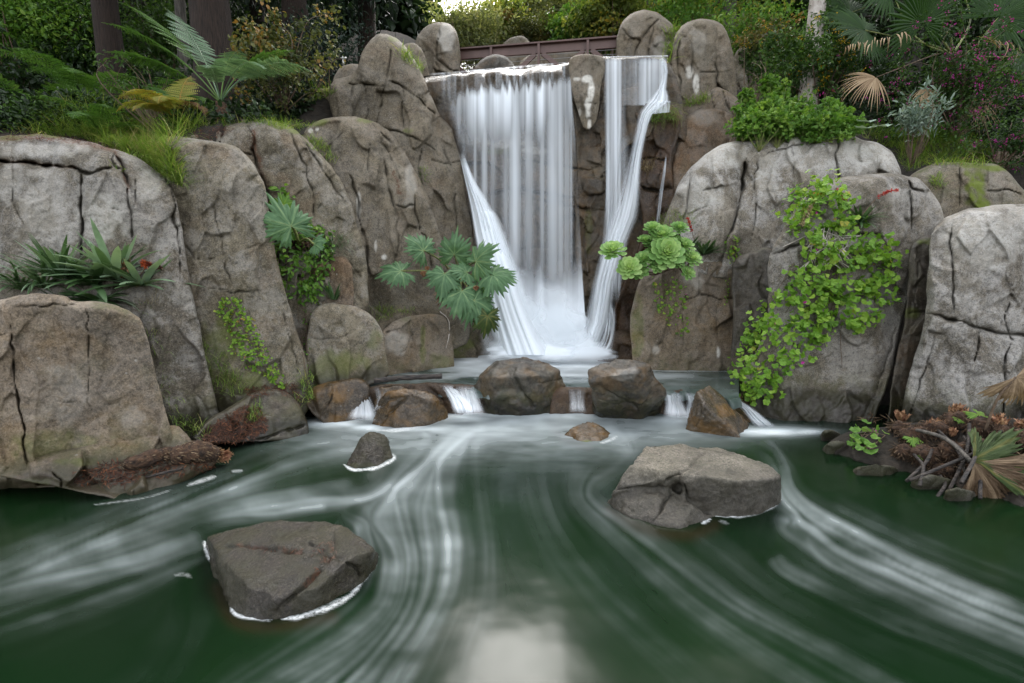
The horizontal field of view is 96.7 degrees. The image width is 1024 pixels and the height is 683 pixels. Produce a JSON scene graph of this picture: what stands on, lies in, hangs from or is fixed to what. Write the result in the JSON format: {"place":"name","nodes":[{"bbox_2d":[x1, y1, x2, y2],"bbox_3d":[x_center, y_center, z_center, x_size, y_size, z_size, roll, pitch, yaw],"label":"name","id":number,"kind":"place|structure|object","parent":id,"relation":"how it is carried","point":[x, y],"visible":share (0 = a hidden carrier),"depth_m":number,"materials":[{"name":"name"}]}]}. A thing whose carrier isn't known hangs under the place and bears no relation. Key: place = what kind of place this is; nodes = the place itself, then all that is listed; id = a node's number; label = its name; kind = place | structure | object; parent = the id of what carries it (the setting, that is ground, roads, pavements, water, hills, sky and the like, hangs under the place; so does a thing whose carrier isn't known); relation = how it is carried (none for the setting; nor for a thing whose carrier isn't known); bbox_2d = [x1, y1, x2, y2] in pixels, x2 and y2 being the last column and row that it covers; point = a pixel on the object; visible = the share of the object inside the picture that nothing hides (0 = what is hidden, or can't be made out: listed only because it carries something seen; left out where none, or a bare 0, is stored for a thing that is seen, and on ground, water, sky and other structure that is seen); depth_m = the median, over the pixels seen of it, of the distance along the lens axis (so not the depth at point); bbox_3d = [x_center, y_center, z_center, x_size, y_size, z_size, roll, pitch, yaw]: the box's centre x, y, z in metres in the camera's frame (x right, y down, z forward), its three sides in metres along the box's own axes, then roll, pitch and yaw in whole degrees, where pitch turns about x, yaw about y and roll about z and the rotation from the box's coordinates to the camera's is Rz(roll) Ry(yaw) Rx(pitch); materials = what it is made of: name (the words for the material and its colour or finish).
{"place":"outdoors","nodes":[
{"label":"outdoors","id":0,"kind":"place"},
{"bbox_2d":[0,405,1023,682],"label":"pool water","id":1,"kind":"structure","parent":0,"point":[512,549],"depth_m":2.84,"materials":[{"name":"liquid"}]},
{"bbox_2d":[0,293,171,488],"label":"rock block","id":2,"kind":"object","parent":1,"relation":"in","point":[76,374],"visible":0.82,"depth_m":3.94,"materials":[{"name":"stone"}]},
{"bbox_2d":[0,250,83,297],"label":"bromeliad","id":3,"kind":"object","parent":2,"relation":"on","point":[30,283],"visible":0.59,"depth_m":4.66,"materials":[{"name":"green plant"}]},
{"bbox_2d":[0,425,215,498],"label":"rock ledge","id":4,"kind":"object","parent":1,"relation":"in","point":[57,469],"visible":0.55,"depth_m":3.94,"materials":[{"name":"stone"}]},
{"bbox_2d":[71,458,215,489],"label":"needle litter","id":5,"kind":"object","parent":4,"relation":"on","point":[126,474],"visible":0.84,"depth_m":3.98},
{"bbox_2d":[119,440,232,477],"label":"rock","id":6,"kind":"object","parent":5,"relation":"on","point":[199,451],"visible":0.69,"depth_m":4.16,"materials":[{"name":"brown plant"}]},
{"bbox_2d":[0,134,219,443],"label":"boulder","id":7,"kind":"object","parent":1,"relation":"in","point":[55,191],"visible":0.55,"depth_m":4.96,"materials":[{"name":"stone"}]},
{"bbox_2d":[5,232,92,278],"bbox_3d":[-4.654,-0.883,4.738,0.837,0.464,0.874,7,10,42],"label":"bromeliad","id":8,"kind":"object","parent":7,"relation":"on","point":[50,258],"visible":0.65,"depth_m":4.59,"materials":[{"name":"green plant"}]},
{"bbox_2d":[25,249,121,302],"bbox_3d":[-4.479,-0.691,4.750,0.881,0.561,0.919,0,7,0],"label":"bromeliad","id":9,"kind":"object","parent":7,"relation":"on","point":[84,280],"visible":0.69,"depth_m":4.62,"materials":[{"name":"green plant"}]},
{"bbox_2d":[37,217,159,278],"bbox_3d":[-4.262,-0.943,4.741,1.016,0.652,1.101,0,7,0],"label":"bromeliad","id":10,"kind":"object","parent":7,"relation":"on","point":[100,255],"visible":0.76,"depth_m":4.64,"materials":[{"name":"green plant"}]},
{"bbox_2d":[77,254,205,292],"bbox_3d":[-3.978,-0.802,4.959,1.055,0.583,1.012,-2,8,-16],"label":"bromeliad","id":11,"kind":"object","parent":7,"relation":"on","point":[134,275],"visible":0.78,"depth_m":4.83,"materials":[{"name":"green plant"}]},
{"bbox_2d":[163,136,308,414],"bbox_3d":[-3.600,-0.711,5.840,1.946,3.870,1.324,0,7,0],"label":"boulder","id":12,"kind":"object","parent":1,"relation":"in","point":[223,209],"visible":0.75,"depth_m":5.42,"materials":[{"name":"stone"}]},
{"bbox_2d":[213,296,284,388],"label":"creeping ivy","id":13,"kind":"object","parent":12,"relation":"attached to","point":[246,322],"visible":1,"depth_m":5.41,"materials":[{"name":"green plant"}]},
{"bbox_2d":[193,389,308,442],"bbox_3d":[-2.994,1.180,5.369,1.094,1.178,1.634,5,9,34],"label":"boulder","id":14,"kind":"object","parent":1,"relation":"in","point":[287,419],"visible":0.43,"depth_m":5.32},
{"bbox_2d":[200,404,268,445],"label":"needle litter","id":15,"kind":"object","parent":14,"relation":"on","point":[222,431],"visible":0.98,"depth_m":4.97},
{"bbox_2d":[205,520,378,619],"bbox_3d":[-1.505,1.517,2.795,1.316,0.632,0.646,1,7,5],"label":"boulder","id":16,"kind":"object","parent":1,"relation":"in","point":[255,582],"visible":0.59,"depth_m":2.67,"materials":[{"name":"stone"}]},
{"bbox_2d":[307,378,369,422],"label":"boulder","id":17,"kind":"object","parent":1,"relation":"in","point":[339,400],"visible":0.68,"depth_m":5.98,"materials":[{"name":"brown stone"}]},
{"bbox_2d":[347,432,392,467],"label":"boulder","id":18,"kind":"object","parent":1,"relation":"in","point":[371,449],"visible":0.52,"depth_m":4.63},
{"bbox_2d":[372,388,447,427],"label":"cascade boulder","id":19,"kind":"object","parent":1,"relation":"in","point":[401,408],"visible":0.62,"depth_m":5.80,"materials":[{"name":"brown stone"}]},
{"bbox_2d":[474,357,565,415],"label":"cascade boulder","id":20,"kind":"object","parent":1,"relation":"in","point":[522,386],"visible":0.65,"depth_m":6.20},
{"bbox_2d":[588,359,666,418],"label":"cascade boulder","id":21,"kind":"object","parent":1,"relation":"in","point":[627,389],"visible":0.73,"depth_m":5.83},
{"bbox_2d":[607,444,781,528],"bbox_3d":[1.608,1.329,3.845,1.543,0.742,0.922,-5,9,-34],"label":"boulder","id":22,"kind":"object","parent":1,"relation":"in","point":[678,486],"visible":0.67,"depth_m":3.59,"materials":[{"name":"stone"}]},
{"bbox_2d":[686,386,750,436],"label":"cascade boulder","id":23,"kind":"object","parent":1,"relation":"in","point":[712,411],"visible":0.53,"depth_m":5.53,"materials":[{"name":"brown stone"}]},
{"bbox_2d":[740,173,943,422],"bbox_3d":[4.818,-0.385,6.471,3.361,4.078,1.678,0,7,0],"label":"boulder","id":24,"kind":"object","parent":1,"relation":"in","point":[828,385],"visible":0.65,"depth_m":5.96,"materials":[{"name":"stone"}]},
{"bbox_2d":[727,174,908,406],"bbox_3d":[3.969,-0.771,6.576,1.995,3.174,2.311,0,7,0],"label":"geranium","id":25,"kind":"object","parent":24,"relation":"attached to","point":[869,287],"visible":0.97,"depth_m":5.80,"materials":[{"name":"green plant"}]},
{"bbox_2d":[784,168,861,227],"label":"geranium","id":26,"kind":"object","parent":24,"relation":"attached to","point":[830,194],"visible":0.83,"depth_m":5.85,"materials":[{"name":"green plant"}]},
{"bbox_2d":[887,235,930,425],"bbox_3d":[5.362,0.045,5.976,0.486,2.874,1.400,7,10,43],"label":"boulder","id":27,"kind":"object","parent":1,"relation":"in","point":[918,266],"visible":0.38,"depth_m":5.73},
{"bbox_2d":[902,204,1023,422],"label":"boulder","id":28,"kind":"object","parent":1,"relation":"in","point":[970,345],"visible":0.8,"depth_m":5.15,"materials":[{"name":"stone"}]},
{"bbox_2d":[0,30,1023,404],"bbox_3d":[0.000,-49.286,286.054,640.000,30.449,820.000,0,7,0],"label":"ground","id":29,"kind":"structure","parent":0,"point":[320,110],"depth_m":8.25,"materials":[{"name":"plant"}]},
{"bbox_2d":[0,0,135,91],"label":"shrub","id":30,"kind":"object","parent":29,"relation":"on","point":[10,11],"visible":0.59,"depth_m":11.28,"materials":[{"name":"green plant"}]},
{"bbox_2d":[0,48,143,98],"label":"fern","id":31,"kind":"object","parent":29,"relation":"on","point":[66,76],"visible":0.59,"depth_m":7.41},
{"bbox_2d":[13,0,149,97],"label":"shrub","id":32,"kind":"object","parent":29,"relation":"on","point":[82,31],"visible":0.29,"depth_m":11.66,"materials":[{"name":"green plant"}]},
{"bbox_2d":[32,95,150,134],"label":"fern","id":33,"kind":"object","parent":29,"relation":"on","point":[98,124],"visible":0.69,"depth_m":6.79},
{"bbox_2d":[0,26,192,100],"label":"shrub","id":34,"kind":"object","parent":29,"relation":"on","point":[18,75],"visible":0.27,"depth_m":11.15,"materials":[{"name":"green plant"}]},
{"bbox_2d":[3,115,201,188],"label":"grass","id":35,"kind":"structure","parent":29,"relation":"on","point":[159,158],"depth_m":5.83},
{"bbox_2d":[21,85,209,145],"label":"grass","id":36,"kind":"structure","parent":29,"relation":"on","point":[180,124],"depth_m":6.40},
{"bbox_2d":[93,49,185,137],"bbox_3d":[-6.034,-3.869,7.153,1.820,1.354,0.842,0,7,0],"label":"leggy shrub","id":37,"kind":"object","parent":29,"relation":"on","point":[148,112],"visible":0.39,"depth_m":7.10,"materials":[{"name":"green plant"}]},
{"bbox_2d":[7,0,271,68],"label":"broadleaf tree","id":38,"kind":"object","parent":29,"relation":"on","point":[233,16],"visible":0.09,"depth_m":17.40,"materials":[{"name":"brown plant"}]},
{"bbox_2d":[119,0,192,69],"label":"shrub","id":39,"kind":"object","parent":29,"relation":"on","point":[143,27],"visible":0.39,"depth_m":13.91,"materials":[{"name":"green plant"}]},
{"bbox_2d":[0,75,320,134],"bbox_3d":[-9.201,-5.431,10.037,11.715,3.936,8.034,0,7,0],"label":"ground cover","id":40,"kind":"object","parent":29,"relation":"on","point":[237,109],"visible":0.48,"depth_m":7.07,"materials":[{"name":"green plant"}]},
{"bbox_2d":[116,76,207,120],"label":"yellow fern","id":41,"kind":"object","parent":29,"relation":"on","point":[159,99],"visible":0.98,"depth_m":6.39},
{"bbox_2d":[90,0,248,103],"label":"redwood tree","id":42,"kind":"object","parent":29,"relation":"on","point":[108,38],"visible":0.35,"depth_m":10.97,"materials":[{"name":"brown plant"}]},
{"bbox_2d":[101,2,309,121],"bbox_3d":[-4.563,-4.387,7.162,3.141,2.101,1.900,0,7,0],"label":"tree fern","id":43,"kind":"object","parent":29,"relation":"on","point":[251,67],"visible":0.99,"depth_m":6.99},
{"bbox_2d":[188,0,242,105],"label":"redwood tree","id":44,"kind":"object","parent":29,"relation":"on","point":[211,22],"visible":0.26,"depth_m":9.90,"materials":[{"name":"brown plant"}]},
{"bbox_2d":[144,0,356,66],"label":"conifer tree","id":45,"kind":"object","parent":29,"relation":"on","point":[253,11],"visible":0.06,"depth_m":19.27,"materials":[{"name":"brown plant"}]},
{"bbox_2d":[191,119,368,352],"bbox_3d":[-3.537,-1.521,6.843,2.760,3.703,1.594,0,7,0],"label":"boulder","id":46,"kind":"object","parent":29,"relation":"on","point":[299,166],"visible":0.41,"depth_m":6.52,"materials":[{"name":"stone"}]},
{"bbox_2d":[263,191,326,255],"bbox_3d":[-2.838,-1.544,6.061,0.789,0.890,1.058,-2,8,-15],"label":"gunnera","id":47,"kind":"object","parent":46,"relation":"on","point":[282,219],"visible":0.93,"depth_m":5.63,"materials":[{"name":"green plant"}]},
{"bbox_2d":[272,220,334,305],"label":"hanging plant","id":48,"kind":"object","parent":46,"relation":"attached to","point":[306,287],"visible":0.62,"depth_m":6.30,"materials":[{"name":"green plant"}]},
{"bbox_2d":[224,0,345,114],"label":"shrub","id":49,"kind":"object","parent":29,"relation":"on","point":[273,37],"visible":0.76,"depth_m":7.92,"materials":[{"name":"green plant"}]},
{"bbox_2d":[281,3,395,88],"bbox_3d":[-4.839,-7.597,12.653,3.429,4.007,2.360,0,7,0],"label":"shrub","id":50,"kind":"object","parent":29,"relation":"on","point":[322,48],"visible":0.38,"depth_m":12.44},
{"bbox_2d":[255,0,425,63],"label":"conifer tree","id":51,"kind":"object","parent":29,"relation":"on","point":[367,9],"visible":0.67,"depth_m":16.36,"materials":[{"name":"green plant"}]},
{"bbox_2d":[419,0,519,71],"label":"shrub","id":52,"kind":"object","parent":29,"relation":"on","point":[469,28],"visible":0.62,"depth_m":15.37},
{"bbox_2d":[500,1,555,41],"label":"shrub","id":53,"kind":"object","parent":29,"relation":"on","point":[526,27],"visible":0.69,"depth_m":15.81,"materials":[{"name":"green plant"}]},
{"bbox_2d":[42,0,1023,77],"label":"wood","id":54,"kind":"object","parent":29,"relation":"on","point":[411,24],"visible":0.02,"depth_m":36.05,"materials":[{"name":"green plant"}]},
{"bbox_2d":[460,35,616,73],"bbox_3d":[0.791,-7.195,12.323,6.163,0.926,1.660,1,7,8],"label":"footbridge","id":55,"kind":"object","parent":29,"relation":"on","point":[580,45],"visible":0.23,"depth_m":11.52,"materials":[{"name":"brown paint"}]},
{"bbox_2d":[368,382,751,414],"bbox_3d":[0.604,1.183,6.488,6.410,1.223,0.672,0,7,0],"label":"rock weir","id":56,"kind":"object","parent":29,"relation":"on","point":[578,400],"visible":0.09,"depth_m":6.35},
{"bbox_2d":[539,0,615,57],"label":"shrub","id":57,"kind":"object","parent":29,"relation":"on","point":[556,21],"visible":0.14,"depth_m":15.47,"materials":[{"name":"green plant"}]},
{"bbox_2d":[555,0,655,57],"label":"shrub","id":58,"kind":"object","parent":29,"relation":"on","point":[605,17],"visible":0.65,"depth_m":14.55,"materials":[{"name":"green plant"}]},
{"bbox_2d":[616,10,675,64],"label":"boulder","id":59,"kind":"object","parent":29,"relation":"on","point":[640,32],"visible":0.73,"depth_m":10.78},
{"bbox_2d":[645,0,760,32],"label":"shrub","id":60,"kind":"object","parent":29,"relation":"on","point":[673,12],"visible":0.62,"depth_m":12.30,"materials":[{"name":"green plant"}]},
{"bbox_2d":[671,19,736,106],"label":"crag","id":61,"kind":"structure","parent":29,"relation":"on","point":[703,61],"depth_m":9.44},
{"bbox_2d":[672,109,739,192],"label":"boulder","id":62,"kind":"object","parent":29,"relation":"on","point":[706,131],"visible":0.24,"depth_m":8.94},
{"bbox_2d":[683,87,739,116],"bbox_3d":[4.161,-4.798,9.575,1.774,1.231,0.817,0,7,0],"label":"rock block","id":63,"kind":"object","parent":29,"relation":"on","point":[720,97],"visible":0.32,"depth_m":9.24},
{"bbox_2d":[730,11,804,63],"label":"shrub","id":64,"kind":"object","parent":29,"relation":"on","point":[756,38],"visible":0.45,"depth_m":9.99,"materials":[{"name":"green plant"}]},
{"bbox_2d":[711,0,828,69],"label":"shrub","id":65,"kind":"object","parent":29,"relation":"on","point":[765,16],"visible":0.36,"depth_m":11.32,"materials":[{"name":"green plant"}]},
{"bbox_2d":[647,135,901,278],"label":"slab","id":66,"kind":"structure","parent":29,"relation":"on","point":[738,189],"depth_m":7.54,"materials":[{"name":"stone"}]},
{"bbox_2d":[598,221,702,279],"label":"succulent","id":67,"kind":"object","parent":66,"relation":"on","point":[663,250],"visible":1,"depth_m":6.66,"materials":[{"name":"green plant"}]},
{"bbox_2d":[729,88,868,151],"bbox_3d":[4.851,-3.824,7.848,2.267,1.225,1.350,0,7,0],"label":"leafy mound","id":68,"kind":"object","parent":66,"relation":"on","point":[775,116],"visible":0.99,"depth_m":7.54,"materials":[{"name":"green plant"}]},
{"bbox_2d":[738,25,833,98],"bbox_3d":[6.105,-6.113,10.090,1.884,2.882,7.079,5,9,35],"label":"ground cover","id":69,"kind":"object","parent":29,"relation":"on","point":[786,53],"visible":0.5,"depth_m":7.42,"materials":[{"name":"green plant"}]},
{"bbox_2d":[745,40,871,100],"bbox_3d":[6.348,-5.660,10.017,2.817,1.339,2.094,0,7,0],"label":"shrub","id":70,"kind":"object","parent":29,"relation":"on","point":[795,90],"visible":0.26,"depth_m":9.63,"materials":[{"name":"green plant"}]},
{"bbox_2d":[798,0,826,109],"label":"birch tree","id":71,"kind":"object","parent":29,"relation":"on","point":[816,6],"visible":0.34,"depth_m":9.49,"materials":[{"name":"white plant"}]},
{"bbox_2d":[789,0,874,109],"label":"shrub","id":72,"kind":"object","parent":29,"relation":"on","point":[842,44],"visible":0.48,"depth_m":9.33,"materials":[{"name":"green plant"}]},
{"bbox_2d":[779,35,937,122],"bbox_3d":[7.812,-5.787,10.416,3.355,2.138,2.569,0,7,0],"label":"shrub","id":73,"kind":"object","parent":29,"relation":"on","point":[875,72],"visible":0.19,"depth_m":10.03,"materials":[{"name":"green plant"}]},
{"bbox_2d":[778,0,1023,96],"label":"broadleaf tree","id":74,"kind":"object","parent":29,"relation":"on","point":[918,65],"visible":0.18,"depth_m":13.60,"materials":[{"name":"green plant"}]},
{"bbox_2d":[808,0,1023,133],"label":"fan palm","id":75,"kind":"object","parent":29,"relation":"on","point":[845,16],"visible":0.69,"depth_m":8.38,"materials":[{"name":"green plant"}]},
{"bbox_2d":[847,72,992,129],"bbox_3d":[8.978,-5.129,9.971,3.852,1.686,1.787,0,7,0],"label":"shrub","id":76,"kind":"object","parent":29,"relation":"on","point":[896,108],"visible":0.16,"depth_m":9.83,"materials":[{"name":"green plant"}]},
{"bbox_2d":[820,0,1023,154],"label":"flowering shrub","id":77,"kind":"object","parent":29,"relation":"on","point":[966,92],"visible":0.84,"depth_m":8.04,"materials":[{"name":"green plant"}]},
{"bbox_2d":[887,75,958,166],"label":"grey plant","id":78,"kind":"object","parent":29,"relation":"on","point":[916,120],"visible":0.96,"depth_m":7.65,"materials":[{"name":"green plant"}]},
{"bbox_2d":[840,85,1023,150],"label":"ground cover","id":79,"kind":"object","parent":29,"relation":"on","point":[869,113],"visible":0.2,"depth_m":8.78,"materials":[{"name":"green plant"}]},
{"bbox_2d":[863,124,1002,171],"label":"grass","id":80,"kind":"structure","parent":29,"relation":"on","point":[933,147],"depth_m":8.22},
{"bbox_2d":[871,0,1023,95],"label":"broadleaf tree","id":81,"kind":"object","parent":29,"relation":"on","point":[983,21],"visible":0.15,"depth_m":12.76,"materials":[{"name":"green plant"}]},
{"bbox_2d":[910,162,1023,217],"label":"boulder","id":82,"kind":"object","parent":29,"relation":"on","point":[975,186],"visible":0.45,"depth_m":6.74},
{"bbox_2d":[937,110,1023,174],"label":"flowering shrub","id":83,"kind":"object","parent":29,"relation":"on","point":[1015,144],"visible":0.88,"depth_m":7.27,"materials":[{"name":"green plant"}]},
{"bbox_2d":[424,56,686,343],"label":"cliff","id":84,"kind":"structure","parent":0,"point":[545,248],"depth_m":9.22,"materials":[{"name":"liquid"}]},
{"bbox_2d":[462,162,544,354],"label":"waterfall","id":85,"kind":"structure","parent":84,"relation":"on","point":[517,333],"depth_m":8.25,"materials":[{"name":"white liquid"}]},
{"bbox_2d":[467,67,585,333],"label":"waterfall","id":86,"kind":"structure","parent":84,"relation":"on","point":[502,105],"depth_m":8.81,"materials":[{"name":"white liquid"}]},
{"bbox_2d":[569,54,604,129],"bbox_3d":[1.463,-4.895,8.923,0.775,1.565,0.674,0,7,0],"label":"rock pillar","id":87,"kind":"object","parent":84,"relation":"attached to","point":[586,72],"visible":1,"depth_m":8.66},
{"bbox_2d":[572,94,607,297],"bbox_3d":[1.595,-2.961,9.268,0.805,4.110,0.821,1,7,8],"label":"rock column","id":88,"kind":"object","parent":84,"relation":"attached to","point":[591,149],"visible":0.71,"depth_m":9.08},
{"bbox_2d":[587,65,666,343],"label":"waterfall","id":89,"kind":"structure","parent":84,"relation":"on","point":[600,303],"depth_m":8.24,"materials":[{"name":"white liquid"}]},
{"bbox_2d":[607,60,663,287],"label":"waterfall","id":90,"kind":"structure","parent":84,"relation":"on","point":[615,124],"depth_m":8.69,"materials":[{"name":"white liquid"}]},
{"bbox_2d":[369,354,741,409],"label":"plunge pool water","id":91,"kind":"structure","parent":0,"point":[574,373],"depth_m":7.00,"materials":[{"name":"liquid"}]},
{"bbox_2d":[305,303,388,390],"bbox_3d":[-2.452,0.147,6.670,1.234,1.449,1.113,-2,8,-17],"label":"boulder","id":92,"kind":"object","parent":91,"relation":"in","point":[346,342],"visible":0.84,"depth_m":6.25,"materials":[{"name":"stone"}]},
{"bbox_2d":[322,256,353,305],"bbox_3d":[-2.685,-0.787,6.868,0.554,1.022,0.835,-3,8,-22],"label":"rock block","id":93,"kind":"object","parent":92,"relation":"on","point":[342,274],"visible":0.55,"depth_m":6.55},
{"bbox_2d":[303,116,469,348],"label":"crag","id":94,"kind":"structure","parent":91,"relation":"in","point":[374,170],"depth_m":7.65,"materials":[{"name":"stone"}]},
{"bbox_2d":[375,226,517,330],"bbox_3d":[-1.009,-1.121,7.950,2.298,1.691,2.193,0,7,0],"label":"gunnera","id":95,"kind":"object","parent":94,"relation":"on","point":[470,301],"visible":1,"depth_m":7.11,"materials":[{"name":"green plant"}]},
{"bbox_2d":[329,34,495,357],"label":"crag","id":96,"kind":"structure","parent":91,"relation":"in","point":[384,85],"depth_m":8.56,"materials":[{"name":"stone"}]},
{"bbox_2d":[382,314,453,374],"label":"boulder","id":97,"kind":"object","parent":91,"relation":"in","point":[415,343],"visible":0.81,"depth_m":7.47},
{"bbox_2d":[529,309,580,345],"bbox_3d":[0.616,-0.127,8.320,1.794,1.382,0.564,0,7,0],"label":"spray","id":98,"kind":"object","parent":91,"relation":"on","point":[548,323],"visible":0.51,"depth_m":8.31,"materials":[{"name":"white liquid"}]},
{"bbox_2d":[553,321,594,347],"bbox_3d":[1.015,0.034,8.292,1.480,1.049,0.559,0,7,0],"label":"spray","id":99,"kind":"object","parent":91,"relation":"on","point":[575,337],"visible":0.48,"depth_m":8.27,"materials":[{"name":"white liquid"}]},
{"bbox_2d":[597,329,631,361],"bbox_3d":[2.119,0.152,8.762,1.133,0.786,0.890,0,7,0],"label":"rock block","id":100,"kind":"object","parent":91,"relation":"in","point":[620,346],"visible":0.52,"depth_m":8.44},
{"bbox_2d":[612,103,680,330],"bbox_3d":[2.707,-2.243,9.250,1.421,5.207,1.145,0,7,0],"label":"rock column","id":101,"kind":"object","parent":91,"relation":"in","point":[656,193],"visible":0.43,"depth_m":8.82,"materials":[{"name":"stone"}]},
{"bbox_2d":[630,261,732,370],"bbox_3d":[3.077,-0.259,7.997,2.214,2.297,1.240,0,7,0],"label":"rock block","id":102,"kind":"object","parent":91,"relation":"in","point":[704,343],"visible":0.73,"depth_m":7.48,"materials":[{"name":"stone"}]},
{"bbox_2d":[730,247,771,392],"bbox_3d":[3.788,-0.229,7.120,0.743,2.463,0.958,4,8,30],"label":"rock block","id":103,"kind":"object","parent":91,"relation":"in","point":[749,284],"visible":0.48,"depth_m":6.86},
{"bbox_2d":[822,418,1023,506],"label":"bank","id":104,"kind":"structure","parent":0,"point":[883,456],"depth_m":4.57,"materials":[{"name":"soil"}]},
{"bbox_2d":[886,368,1023,499],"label":"dead palm fronds","id":105,"kind":"object","parent":104,"relation":"on","point":[991,465],"visible":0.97,"depth_m":4.13,"materials":[{"name":"brown plant"}]},
{"label":"stream water","id":106,"kind":"structure","parent":0,"visible":0},
{"bbox_2d":[415,22,460,75],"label":"boulder","id":107,"kind":"object","parent":106,"relation":"in","point":[437,43],"visible":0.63,"depth_m":10.98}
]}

